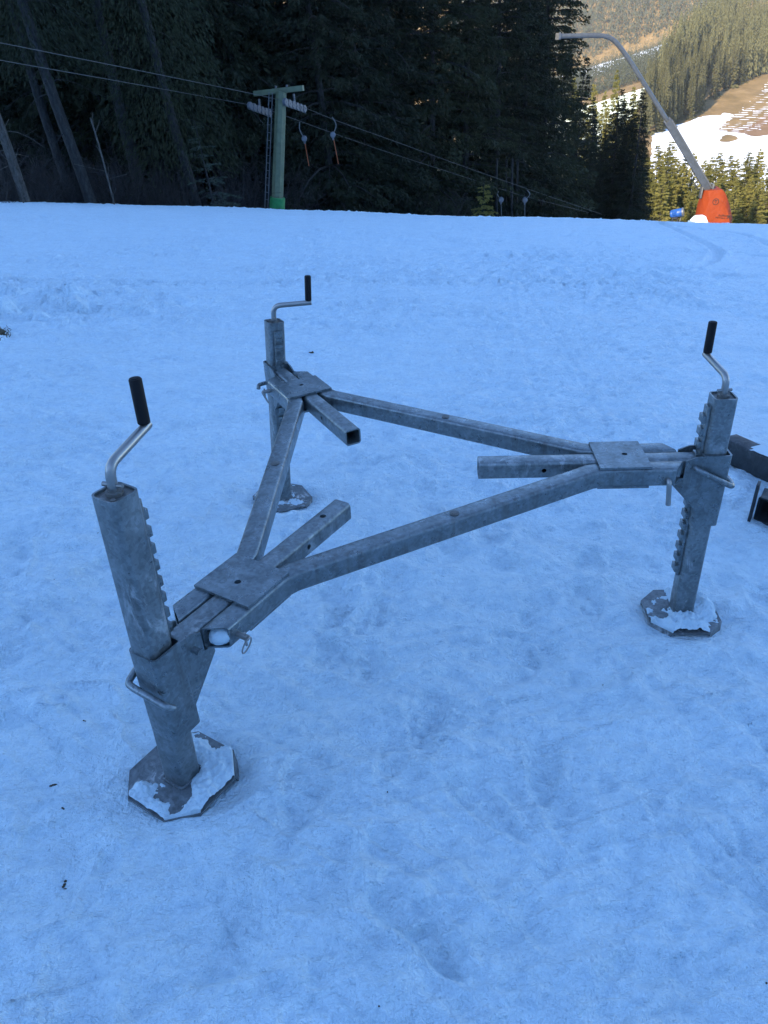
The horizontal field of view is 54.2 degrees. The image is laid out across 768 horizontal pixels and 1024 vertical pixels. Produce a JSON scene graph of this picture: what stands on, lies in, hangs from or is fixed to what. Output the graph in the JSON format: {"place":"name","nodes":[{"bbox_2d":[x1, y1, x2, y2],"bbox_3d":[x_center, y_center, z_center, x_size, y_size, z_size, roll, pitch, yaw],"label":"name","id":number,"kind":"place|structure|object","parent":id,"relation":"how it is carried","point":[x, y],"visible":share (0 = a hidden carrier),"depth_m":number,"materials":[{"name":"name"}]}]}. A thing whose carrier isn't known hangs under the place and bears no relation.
{"place":"outdoors","nodes":[
{"label":"outdoors","id":0,"kind":"place"},
{"bbox_2d":[0,201,767,1023],"bbox_3d":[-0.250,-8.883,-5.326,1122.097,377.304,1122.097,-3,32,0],"label":"snow slope","id":1,"kind":"structure","parent":0,"point":[510,771],"depth_m":2.65,"materials":[{"name":"white snow"}]},
{"bbox_2d":[0,119,23,202],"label":"bare sapling","id":2,"kind":"object","parent":1,"relation":"on","point":[13,162],"visible":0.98,"depth_m":27.05,"materials":[{"name":"brown plant"}]},
{"bbox_2d":[0,141,39,202],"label":"bare shrub","id":3,"kind":"object","parent":1,"relation":"on","point":[8,197],"visible":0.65,"depth_m":28.39,"materials":[{"name":"brown plant"}]},
{"bbox_2d":[0,113,42,201],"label":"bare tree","id":4,"kind":"object","parent":1,"relation":"on","point":[18,171],"visible":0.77,"depth_m":27.49,"materials":[{"name":"brown plant"}]},
{"bbox_2d":[0,12,42,200],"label":"spruce tree","id":5,"kind":"object","parent":1,"relation":"on","point":[12,98],"visible":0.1,"depth_m":37.12,"materials":[{"name":"green plant"}]},
{"bbox_2d":[0,14,64,200],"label":"spruce tree","id":6,"kind":"object","parent":1,"relation":"on","point":[26,150],"visible":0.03,"depth_m":39.31,"materials":[{"name":"green plant"}]},
{"bbox_2d":[0,130,80,202],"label":"bare shrub","id":7,"kind":"object","parent":1,"relation":"on","point":[36,194],"visible":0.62,"depth_m":29.28,"materials":[{"name":"brown plant"}]},
{"bbox_2d":[1,139,86,202],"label":"bare shrub","id":8,"kind":"object","parent":1,"relation":"on","point":[63,197],"visible":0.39,"depth_m":30.70,"materials":[{"name":"brown plant"}]},
{"bbox_2d":[0,0,107,200],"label":"leaning spruce","id":9,"kind":"object","parent":1,"relation":"on","point":[45,118],"visible":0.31,"depth_m":30.56,"materials":[{"name":"green plant"}]},
{"bbox_2d":[23,156,92,202],"bbox_3d":[-13.596,-13.556,30.973,3.253,2.340,3.038,-15,34,-19],"label":"bare shrub","id":10,"kind":"object","parent":1,"relation":"on","point":[66,195],"visible":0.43,"depth_m":31.15,"materials":[{"name":"brown plant"}]},
{"bbox_2d":[0,4,122,202],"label":"spruce tree","id":11,"kind":"object","parent":1,"relation":"on","point":[55,129],"visible":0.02,"depth_m":37.04,"materials":[{"name":"green plant"}]},
{"bbox_2d":[2,7,120,203],"bbox_3d":[-14.335,-25.656,33.123,7.853,27.339,7.489,14,36,25],"label":"spruce tree","id":12,"kind":"object","parent":1,"relation":"on","point":[88,141],"visible":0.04,"depth_m":38.04,"materials":[{"name":"green plant"}]},
{"bbox_2d":[0,0,137,203],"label":"leaning spruce","id":13,"kind":"object","parent":1,"relation":"on","point":[25,10],"visible":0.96,"depth_m":27.07,"materials":[{"name":"green plant"}]},
{"bbox_2d":[0,1,148,203],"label":"spruce tree","id":14,"kind":"object","parent":1,"relation":"on","point":[24,123],"visible":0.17,"depth_m":33.30,"materials":[{"name":"green plant"}]},
{"bbox_2d":[14,0,178,200],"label":"spruce tree","id":15,"kind":"object","parent":1,"relation":"on","point":[76,103],"visible":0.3,"depth_m":32.19,"materials":[{"name":"green plant"}]},
{"bbox_2d":[75,113,126,204],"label":"bare sapling","id":16,"kind":"object","parent":1,"relation":"on","point":[99,150],"visible":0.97,"depth_m":28.45,"materials":[{"name":"brown plant"}]},
{"bbox_2d":[62,154,147,203],"bbox_3d":[-11.415,-13.688,31.264,3.196,2.337,3.774,21,39,33],"label":"bare shrub","id":17,"kind":"object","parent":1,"relation":"on","point":[105,191],"visible":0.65,"depth_m":31.18,"materials":[{"name":"brown plant"}]},
{"bbox_2d":[55,0,171,204],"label":"leaning spruce","id":18,"kind":"object","parent":1,"relation":"on","point":[130,144],"visible":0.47,"depth_m":30.80,"materials":[{"name":"brown plant"}]},
{"bbox_2d":[69,133,173,204],"bbox_3d":[-11.216,-14.343,31.960,4.558,3.179,3.618,13,35,23],"label":"bare shrub","id":19,"kind":"object","parent":1,"relation":"on","point":[129,192],"visible":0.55,"depth_m":31.57,"materials":[{"name":"brown plant"}]},
{"bbox_2d":[37,0,208,205],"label":"spruce tree","id":20,"kind":"object","parent":1,"relation":"on","point":[106,138],"visible":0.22,"depth_m":32.43,"materials":[{"name":"green plant"}]},
{"bbox_2d":[110,164,178,205],"bbox_3d":[-10.407,-13.986,32.292,3.253,2.340,3.038,26,42,37],"label":"bare shrub","id":21,"kind":"object","parent":1,"relation":"on","point":[155,197],"visible":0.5,"depth_m":32.30,"materials":[{"name":"brown plant"}]},
{"bbox_2d":[126,82,174,205],"bbox_3d":[-11.488,-24.894,34.815,7.130,24.824,6.801,17,37,29],"label":"spruce tree","id":22,"kind":"object","parent":1,"relation":"on","point":[160,162],"visible":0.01,"depth_m":39.34,"materials":[{"name":"green plant"}]},
{"bbox_2d":[66,0,244,205],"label":"leaning spruce","id":23,"kind":"object","parent":1,"relation":"on","point":[169,104],"visible":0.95,"depth_m":29.71,"materials":[{"name":"green plant"}]},
{"bbox_2d":[79,0,245,205],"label":"spruce tree","id":24,"kind":"object","parent":1,"relation":"on","point":[188,91],"visible":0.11,"depth_m":32.45,"materials":[{"name":"green plant"}]},
{"bbox_2d":[132,153,222,205],"bbox_3d":[-8.997,-13.914,32.035,4.151,2.571,3.516,7,33,15],"label":"bare shrub","id":25,"kind":"object","parent":1,"relation":"on","point":[172,203],"visible":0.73,"depth_m":32.12,"materials":[{"name":"brown plant"}]},
{"bbox_2d":[118,0,266,206],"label":"spruce tree","id":26,"kind":"object","parent":1,"relation":"on","point":[215,17],"visible":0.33,"depth_m":33.24,"materials":[{"name":"green plant"}]},
{"bbox_2d":[115,0,271,205],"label":"spruce tree","id":27,"kind":"object","parent":1,"relation":"on","point":[223,50],"visible":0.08,"depth_m":33.30,"materials":[{"name":"green plant"}]},
{"bbox_2d":[187,122,241,206],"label":"young fir","id":28,"kind":"object","parent":1,"relation":"on","point":[217,193],"visible":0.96,"depth_m":30.76,"materials":[{"name":"green plant"}]},
{"bbox_2d":[144,0,304,206],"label":"spruce tree","id":29,"kind":"object","parent":1,"relation":"on","point":[249,12],"visible":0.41,"depth_m":34.34,"materials":[{"name":"green plant"}]},
{"bbox_2d":[152,0,311,206],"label":"spruce tree","id":30,"kind":"object","parent":1,"relation":"on","point":[256,50],"visible":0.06,"depth_m":34.65,"materials":[{"name":"green plant"}]},
{"bbox_2d":[199,138,288,209],"bbox_3d":[-6.168,-15.146,34.412,4.020,3.532,5.064,0,32,4],"label":"bare shrub","id":31,"kind":"object","parent":1,"relation":"on","point":[243,194],"visible":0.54,"depth_m":34.23,"materials":[{"name":"brown plant"}]},
{"bbox_2d":[202,149,306,208],"bbox_3d":[-5.984,-15.400,35.452,4.557,3.510,4.879,10,34,20],"label":"bare shrub","id":32,"kind":"object","parent":1,"relation":"on","point":[262,199],"visible":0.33,"depth_m":35.09,"materials":[{"name":"brown plant"}]},
{"bbox_2d":[247,85,306,209],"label":"lift tower","id":33,"kind":"structure","parent":1,"relation":"on","point":[277,198],"depth_m":32.12,"materials":[{"name":"green metal"}]},
{"bbox_2d":[0,60,588,212],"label":"haul rope","id":34,"kind":"object","parent":33,"relation":"attached to","point":[241,103],"visible":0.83,"depth_m":30.01,"materials":[{"name":"grey metal"}]},
{"bbox_2d":[0,42,599,213],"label":"haul rope","id":35,"kind":"object","parent":33,"relation":"attached to","point":[250,93],"visible":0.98,"depth_m":28.89,"materials":[{"name":"grey metal"}]},
{"bbox_2d":[251,162,331,209],"bbox_3d":[-4.465,-14.864,35.058,4.155,3.038,4.906,-5,32,-4],"label":"bare shrub","id":36,"kind":"object","parent":1,"relation":"on","point":[303,205],"visible":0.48,"depth_m":35.29,"materials":[{"name":"brown plant"}]},
{"bbox_2d":[229,0,382,210],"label":"spruce tree","id":37,"kind":"object","parent":1,"relation":"on","point":[280,9],"visible":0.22,"depth_m":37.22,"materials":[{"name":"green plant"}]},
{"bbox_2d":[255,1,369,203],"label":"spruce tree","id":38,"kind":"object","parent":1,"relation":"on","point":[316,99],"visible":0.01,"depth_m":41.81,"materials":[{"name":"green plant"}]},
{"bbox_2d":[246,0,397,211],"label":"spruce tree","id":39,"kind":"object","parent":1,"relation":"on","point":[312,50],"visible":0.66,"depth_m":36.66,"materials":[{"name":"green plant"}]},
{"bbox_2d":[304,0,417,212],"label":"spruce tree","id":40,"kind":"object","parent":1,"relation":"on","point":[362,82],"visible":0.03,"depth_m":42.72,"materials":[{"name":"green plant"}]},
{"bbox_2d":[309,0,426,213],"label":"spruce tree","id":41,"kind":"object","parent":1,"relation":"on","point":[396,102],"visible":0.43,"depth_m":39.24,"materials":[{"name":"green plant"}]},
{"bbox_2d":[340,0,455,214],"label":"spruce tree","id":42,"kind":"object","parent":1,"relation":"on","point":[393,32],"visible":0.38,"depth_m":41.06,"materials":[{"name":"green plant"}]},
{"bbox_2d":[352,1,461,214],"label":"spruce tree","id":43,"kind":"object","parent":1,"relation":"on","point":[404,16],"visible":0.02,"depth_m":45.07,"materials":[{"name":"green plant"}]},
{"bbox_2d":[91,275,737,821],"bbox_3d":[0.257,-0.161,2.649,2.011,1.375,2.189,-3,32,0],"label":"support frame","id":44,"kind":"object","parent":1,"relation":"on","point":[245,589],"visible":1,"depth_m":2.30,"materials":[{"name":"metal"}]},
{"bbox_2d":[129,732,234,819],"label":"snow","id":45,"kind":"structure","parent":44,"relation":"on","point":[214,775],"depth_m":2.02,"materials":[{"name":"white snow"}]},
{"bbox_2d":[209,629,229,644],"bbox_3d":[-0.408,0.305,1.932,0.062,0.056,0.101,16,37,28],"label":"snow plug","id":46,"kind":"object","parent":44,"relation":"on","point":[219,637],"visible":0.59,"depth_m":1.90,"materials":[{"name":"white snow"}]},
{"bbox_2d":[646,587,718,632],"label":"snow","id":47,"kind":"structure","parent":44,"relation":"on","point":[703,614],"depth_m":2.85,"materials":[{"name":"white snow"}]},
{"bbox_2d":[369,8,474,194],"bbox_3d":[2.147,-28.585,48.431,9.880,26.820,8.704,-25,38,-31],"label":"spruce tree","id":48,"kind":"object","parent":1,"relation":"on","point":[420,100],"visible":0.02,"depth_m":49.01,"materials":[{"name":"green plant"}]},
{"bbox_2d":[401,179,476,215],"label":"bare shrub","id":49,"kind":"object","parent":1,"relation":"on","point":[441,211],"visible":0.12,"depth_m":43.02,"materials":[{"name":"brown plant"}]},
{"bbox_2d":[390,0,498,215],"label":"spruce tree","id":50,"kind":"object","parent":1,"relation":"on","point":[451,43],"visible":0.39,"depth_m":43.51,"materials":[{"name":"green plant"}]},
{"bbox_2d":[421,2,489,181],"bbox_3d":[4.463,-29.326,50.380,8.240,27.073,8.309,-18,34,-24],"label":"spruce tree","id":51,"kind":"object","parent":1,"relation":"on","point":[470,158],"visible":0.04,"depth_m":50.47,"materials":[{"name":"green plant"}]},
{"bbox_2d":[417,0,523,216],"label":"spruce tree","id":52,"kind":"object","parent":1,"relation":"on","point":[474,34],"visible":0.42,"depth_m":45.54,"materials":[{"name":"green plant"}]},
{"bbox_2d":[471,184,497,216],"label":"young spruce","id":53,"kind":"object","parent":1,"relation":"on","point":[486,213],"visible":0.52,"depth_m":44.05,"materials":[{"name":"green plant"}]},
{"bbox_2d":[439,0,540,202],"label":"spruce tree","id":54,"kind":"object","parent":1,"relation":"on","point":[522,172],"visible":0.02,"depth_m":52.59,"materials":[{"name":"green plant"}]},
{"bbox_2d":[443,0,557,216],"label":"spruce tree","id":55,"kind":"object","parent":1,"relation":"on","point":[512,44],"visible":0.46,"depth_m":47.94,"materials":[{"name":"green plant"}]},
{"bbox_2d":[501,159,538,216],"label":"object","id":56,"kind":"object","parent":1,"relation":"on","point":[511,200],"visible":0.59,"depth_m":47.82,"materials":[{"name":"brown wood"}]},
{"bbox_2d":[487,0,568,217],"bbox_3d":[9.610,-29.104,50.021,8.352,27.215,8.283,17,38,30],"label":"spruce tree","id":57,"kind":"object","parent":1,"relation":"on","point":[543,110],"visible":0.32,"depth_m":50.66,"materials":[{"name":"green plant"}]},
{"bbox_2d":[505,0,584,209],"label":"spruce tree","id":58,"kind":"object","parent":1,"relation":"on","point":[569,187],"visible":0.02,"depth_m":59.20,"materials":[{"name":"green plant"}]},
{"bbox_2d":[504,0,598,217],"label":"spruce tree","id":59,"kind":"object","parent":1,"relation":"on","point":[564,193],"visible":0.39,"depth_m":53.06,"materials":[{"name":"green plant"}]},
{"bbox_2d":[535,15,581,216],"bbox_3d":[13.844,-28.546,60.463,5.949,20.248,6.763,11,34,21],"label":"spruce tree","id":60,"kind":"object","parent":1,"relation":"on","point":[571,132],"visible":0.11,"depth_m":58.94,"materials":[{"name":"green plant"}]},
{"bbox_2d":[554,41,583,217],"bbox_3d":[15.301,-28.888,63.754,5.214,18.935,5.258,19,38,31],"label":"spruce tree","id":61,"kind":"object","parent":1,"relation":"on","point":[580,134],"visible":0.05,"depth_m":62.06,"materials":[{"name":"green plant"}]},
{"bbox_2d":[569,85,591,217],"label":"spruce tree","id":62,"kind":"object","parent":1,"relation":"on","point":[577,96],"visible":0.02,"depth_m":67.74,"materials":[{"name":"green plant"}]},
{"bbox_2d":[566,55,598,218],"bbox_3d":[16.560,-29.226,65.886,5.799,18.628,5.118,-16,34,-20],"label":"spruce tree","id":63,"kind":"object","parent":1,"relation":"on","point":[584,152],"visible":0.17,"depth_m":63.97,"materials":[{"name":"green plant"}]},
{"bbox_2d":[578,97,599,218],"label":"spruce tree","id":64,"kind":"object","parent":1,"relation":"on","point":[591,139],"visible":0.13,"depth_m":69.81,"materials":[{"name":"green plant"}]},
{"bbox_2d":[588,83,602,164],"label":"spruce tree","id":65,"kind":"object","parent":1,"relation":"on","point":[594,93],"visible":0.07,"depth_m":132.63,"materials":[{"name":"green plant"}]},
{"bbox_2d":[588,129,610,218],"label":"spruce tree","id":66,"kind":"object","parent":1,"relation":"on","point":[602,152],"visible":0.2,"depth_m":68.37,"materials":[{"name":"green plant"}]},
{"bbox_2d":[597,91,607,157],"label":"spruce tree","id":67,"kind":"object","parent":1,"relation":"on","point":[602,115],"visible":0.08,"depth_m":151.35,"materials":[{"name":"green plant"}]},
{"bbox_2d":[587,86,634,218],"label":"spruce tree","id":68,"kind":"object","parent":1,"relation":"on","point":[613,150],"visible":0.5,"depth_m":65.90,"materials":[{"name":"green plant"}]},
{"bbox_2d":[608,70,621,147],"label":"spruce tree","id":69,"kind":"object","parent":1,"relation":"on","point":[612,97],"visible":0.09,"depth_m":137.38,"materials":[{"name":"green plant"}]},
{"bbox_2d":[602,111,643,219],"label":"spruce tree","id":70,"kind":"object","parent":1,"relation":"on","point":[622,161],"visible":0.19,"depth_m":65.83,"materials":[{"name":"green plant"}]},
{"bbox_2d":[604,92,658,220],"bbox_3d":[21.689,-27.859,65.803,7.003,15.909,6.162,1,32,6],"label":"spruce tree","id":71,"kind":"object","parent":1,"relation":"on","point":[637,212],"visible":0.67,"depth_m":64.76,"materials":[{"name":"green plant"}]},
{"bbox_2d":[555,33,732,222],"bbox_3d":[13.210,-18.070,38.103,10.586,10.953,1.810,-6,32,-5],"label":"snow lance","id":72,"kind":"object","parent":1,"relation":"on","point":[713,205],"visible":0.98,"depth_m":38.48,"materials":[{"name":"grey metal"}]},
{"bbox_2d":[646,175,661,220],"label":"spruce tree","id":73,"kind":"object","parent":1,"relation":"on","point":[652,188],"visible":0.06,"depth_m":114.33,"materials":[{"name":"green plant"}]},
{"bbox_2d":[647,145,667,199],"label":"spruce tree","id":74,"kind":"object","parent":1,"relation":"on","point":[658,166],"visible":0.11,"depth_m":123.01,"materials":[{"name":"green plant"}]},
{"bbox_2d":[650,173,670,220],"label":"spruce tree","id":75,"kind":"object","parent":1,"relation":"on","point":[662,210],"visible":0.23,"depth_m":114.11,"materials":[{"name":"green plant"}]},
{"bbox_2d":[652,152,677,219],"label":"spruce tree","id":76,"kind":"object","parent":1,"relation":"on","point":[666,168],"visible":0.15,"depth_m":119.81,"materials":[{"name":"green plant"}]},
{"bbox_2d":[657,141,683,213],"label":"spruce tree","id":77,"kind":"object","parent":1,"relation":"on","point":[669,148],"visible":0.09,"depth_m":126.76,"materials":[{"name":"green plant"}]},
{"bbox_2d":[663,176,681,221],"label":"spruce tree","id":78,"kind":"object","parent":1,"relation":"on","point":[671,196],"visible":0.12,"depth_m":115.75,"materials":[{"name":"green plant"}]},
{"bbox_2d":[667,164,689,221],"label":"spruce tree","id":79,"kind":"object","parent":1,"relation":"on","point":[684,181],"visible":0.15,"depth_m":119.32,"materials":[{"name":"green plant"}]},
{"bbox_2d":[678,153,698,211],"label":"spruce tree","id":80,"kind":"object","parent":1,"relation":"on","point":[691,178],"visible":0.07,"depth_m":122.77,"materials":[{"name":"green plant"}]},
{"bbox_2d":[681,182,699,221],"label":"spruce tree","id":81,"kind":"object","parent":1,"relation":"on","point":[688,216],"visible":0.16,"depth_m":114.36,"materials":[{"name":"green plant"}]},
{"bbox_2d":[712,152,725,185],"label":"spruce tree","id":82,"kind":"object","parent":1,"relation":"on","point":[718,158],"visible":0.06,"depth_m":121.81,"materials":[{"name":"green plant"}]},
{"bbox_2d":[720,172,733,206],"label":"spruce tree","id":83,"kind":"object","parent":1,"relation":"on","point":[726,183],"visible":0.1,"depth_m":115.22,"materials":[{"name":"green plant"}]},
{"bbox_2d":[718,155,742,216],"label":"spruce tree","id":84,"kind":"object","parent":1,"relation":"on","point":[732,172],"visible":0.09,"depth_m":120.14,"materials":[{"name":"green plant"}]},
{"bbox_2d":[729,177,744,222],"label":"spruce tree","id":85,"kind":"object","parent":1,"relation":"on","point":[735,204],"visible":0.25,"depth_m":114.51,"materials":[{"name":"green plant"}]},
{"bbox_2d":[728,434,767,481],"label":"steel beam","id":86,"kind":"structure","parent":1,"relation":"on","point":[748,460],"depth_m":4.33,"materials":[{"name":"grey metal"}]},
{"bbox_2d":[735,151,760,223],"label":"spruce tree","id":87,"kind":"object","parent":1,"relation":"on","point":[748,173],"visible":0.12,"depth_m":120.50,"materials":[{"name":"green plant"}]},
{"bbox_2d":[738,175,759,223],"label":"spruce tree","id":88,"kind":"object","parent":1,"relation":"on","point":[748,191],"visible":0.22,"depth_m":116.33,"materials":[{"name":"green plant"}]},
{"bbox_2d":[744,171,767,223],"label":"spruce tree","id":89,"kind":"object","parent":1,"relation":"on","point":[755,216],"visible":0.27,"depth_m":114.72,"materials":[{"name":"green plant"}]},
{"bbox_2d":[747,148,766,203],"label":"spruce tree","id":90,"kind":"object","parent":1,"relation":"on","point":[760,157],"visible":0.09,"depth_m":121.80,"materials":[{"name":"green plant"}]},
{"bbox_2d":[747,481,767,525],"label":"steel box","id":91,"kind":"object","parent":1,"relation":"on","point":[761,513],"visible":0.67,"depth_m":3.72,"materials":[{"name":"black metal"}]},
{"bbox_2d":[283,0,767,103],"bbox_3d":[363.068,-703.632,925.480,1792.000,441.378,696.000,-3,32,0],"label":"mountainside","id":92,"kind":"structure","parent":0,"point":[608,50],"depth_m":817.68,"materials":[{"name":"green plant"}]},
{"bbox_2d":[456,0,764,63],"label":"forest","id":93,"kind":"object","parent":92,"relation":"on","point":[598,14],"visible":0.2,"depth_m":817.43,"materials":[{"name":"green plant"}]},
{"bbox_2d":[551,20,674,98],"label":"valley trees","id":94,"kind":"object","parent":92,"relation":"on","point":[626,71],"visible":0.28,"depth_m":609.16,"materials":[{"name":"green plant"}]},
{"bbox_2d":[437,88,643,170],"label":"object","id":95,"kind":"structure","parent":0,"point":[599,105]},
{"bbox_2d":[454,42,661,141],"bbox_3d":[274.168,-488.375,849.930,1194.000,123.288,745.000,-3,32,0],"label":"valley floor","id":96,"kind":"structure","parent":0,"point":[628,87],"depth_m":563.75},
{"bbox_2d":[637,67,767,207],"bbox_3d":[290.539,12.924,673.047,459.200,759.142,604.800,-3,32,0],"label":"opposite hillside","id":97,"kind":"structure","parent":0,"point":[731,121],"depth_m":356.99,"materials":[{"name":"white snow"}]},
{"bbox_2d":[646,87,654,134],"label":"spruce tree","id":98,"kind":"object","parent":97,"relation":"on","point":[650,117],"visible":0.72,"depth_m":338.37,"materials":[{"name":"green plant"}]},
{"bbox_2d":[684,69,695,119],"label":"spruce tree","id":99,"kind":"object","parent":97,"relation":"on","point":[690,107],"visible":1,"depth_m":367.64,"materials":[{"name":"green plant"}]},
{"bbox_2d":[693,57,705,110],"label":"spruce tree","id":100,"kind":"object","parent":97,"relation":"on","point":[703,83],"visible":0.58,"depth_m":377.88,"materials":[{"name":"green plant"}]},
{"bbox_2d":[653,0,767,79],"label":"hillside wood","id":101,"kind":"object","parent":97,"relation":"on","point":[724,21],"visible":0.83,"depth_m":450.47,"materials":[{"name":"plant"}]},
{"bbox_2d":[707,47,720,99],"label":"spruce tree","id":102,"kind":"object","parent":97,"relation":"on","point":[715,80],"visible":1,"depth_m":397.31,"materials":[{"name":"green plant"}]},
{"bbox_2d":[725,44,736,88],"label":"spruce tree","id":103,"kind":"object","parent":97,"relation":"on","point":[731,77],"visible":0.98,"depth_m":412.27,"materials":[{"name":"green plant"}]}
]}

